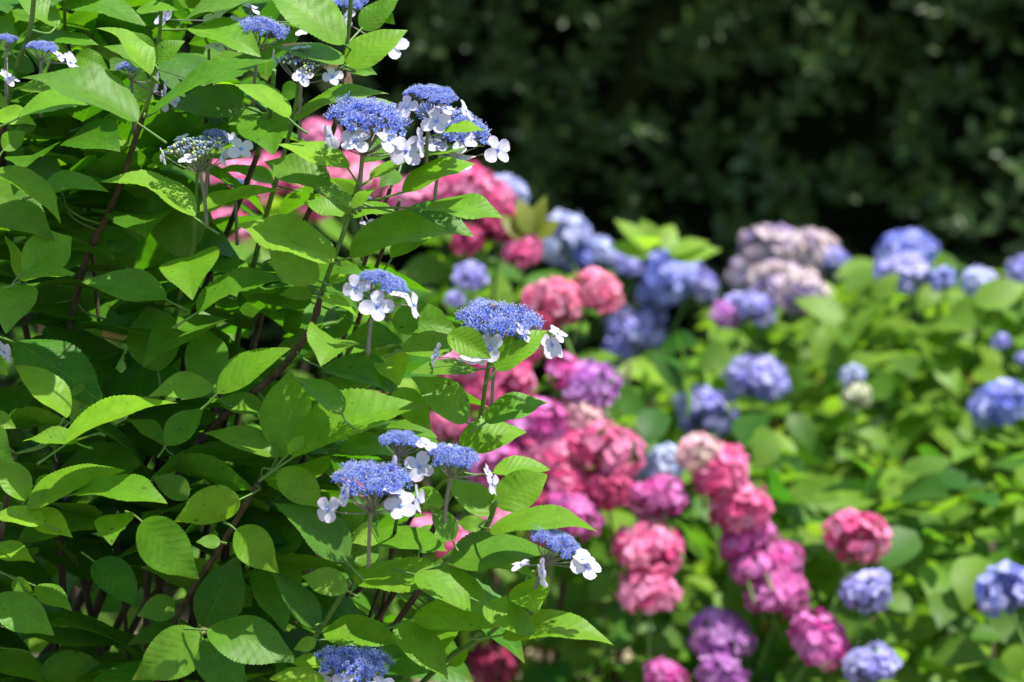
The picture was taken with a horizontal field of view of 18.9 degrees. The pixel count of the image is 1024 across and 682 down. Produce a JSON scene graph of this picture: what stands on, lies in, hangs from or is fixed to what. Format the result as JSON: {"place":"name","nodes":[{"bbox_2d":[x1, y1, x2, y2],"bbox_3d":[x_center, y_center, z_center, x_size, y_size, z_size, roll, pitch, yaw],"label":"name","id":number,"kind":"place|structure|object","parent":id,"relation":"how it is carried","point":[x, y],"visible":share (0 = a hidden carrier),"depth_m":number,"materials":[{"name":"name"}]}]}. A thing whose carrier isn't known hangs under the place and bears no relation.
{"place":"outdoors","nodes":[
{"label":"outdoors","id":0,"kind":"place"},
{"bbox_2d":[34,576,807,681],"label":"ground","id":1,"kind":"structure","parent":0,"point":[628,655],"depth_m":8.63,"materials":[{"name":"soil"}]},
{"bbox_2d":[0,100,483,681],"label":"hydrangea bush","id":2,"kind":"object","parent":1,"relation":"on","point":[330,226],"visible":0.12,"depth_m":5.15,"materials":[{"name":"pink plant"}]},
{"bbox_2d":[0,0,612,681],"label":"lacecap hydrangea","id":3,"kind":"object","parent":1,"relation":"on","point":[102,148],"visible":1,"depth_m":2.99,"materials":[{"name":"green plant"}]},
{"bbox_2d":[487,303,502,310],"bbox_3d":[-0.016,-0.032,2.924,0.016,0.009,0.009,2,4,24],"label":"bee","id":4,"kind":"object","parent":3,"relation":"on","point":[491,306],"visible":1,"depth_m":2.92},
{"bbox_2d":[0,0,1023,588],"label":"hedge","id":5,"kind":"object","parent":1,"relation":"on","point":[858,128],"visible":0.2,"depth_m":8.87,"materials":[{"name":"green plant"}]},
{"bbox_2d":[174,161,850,681],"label":"hydrangea bush","id":6,"kind":"object","parent":1,"relation":"on","point":[582,437],"visible":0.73,"depth_m":4.79,"materials":[{"name":"pink plant"}]},
{"bbox_2d":[470,209,1023,681],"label":"hydrangea bush","id":7,"kind":"object","parent":1,"relation":"on","point":[778,273],"visible":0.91,"depth_m":5.66,"materials":[{"name":"green plant"}]},
{"bbox_2d":[635,435,1023,681],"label":"hydrangea bush","id":8,"kind":"object","parent":1,"relation":"on","point":[877,649],"visible":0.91,"depth_m":4.69,"materials":[{"name":"green plant"}]}
]}

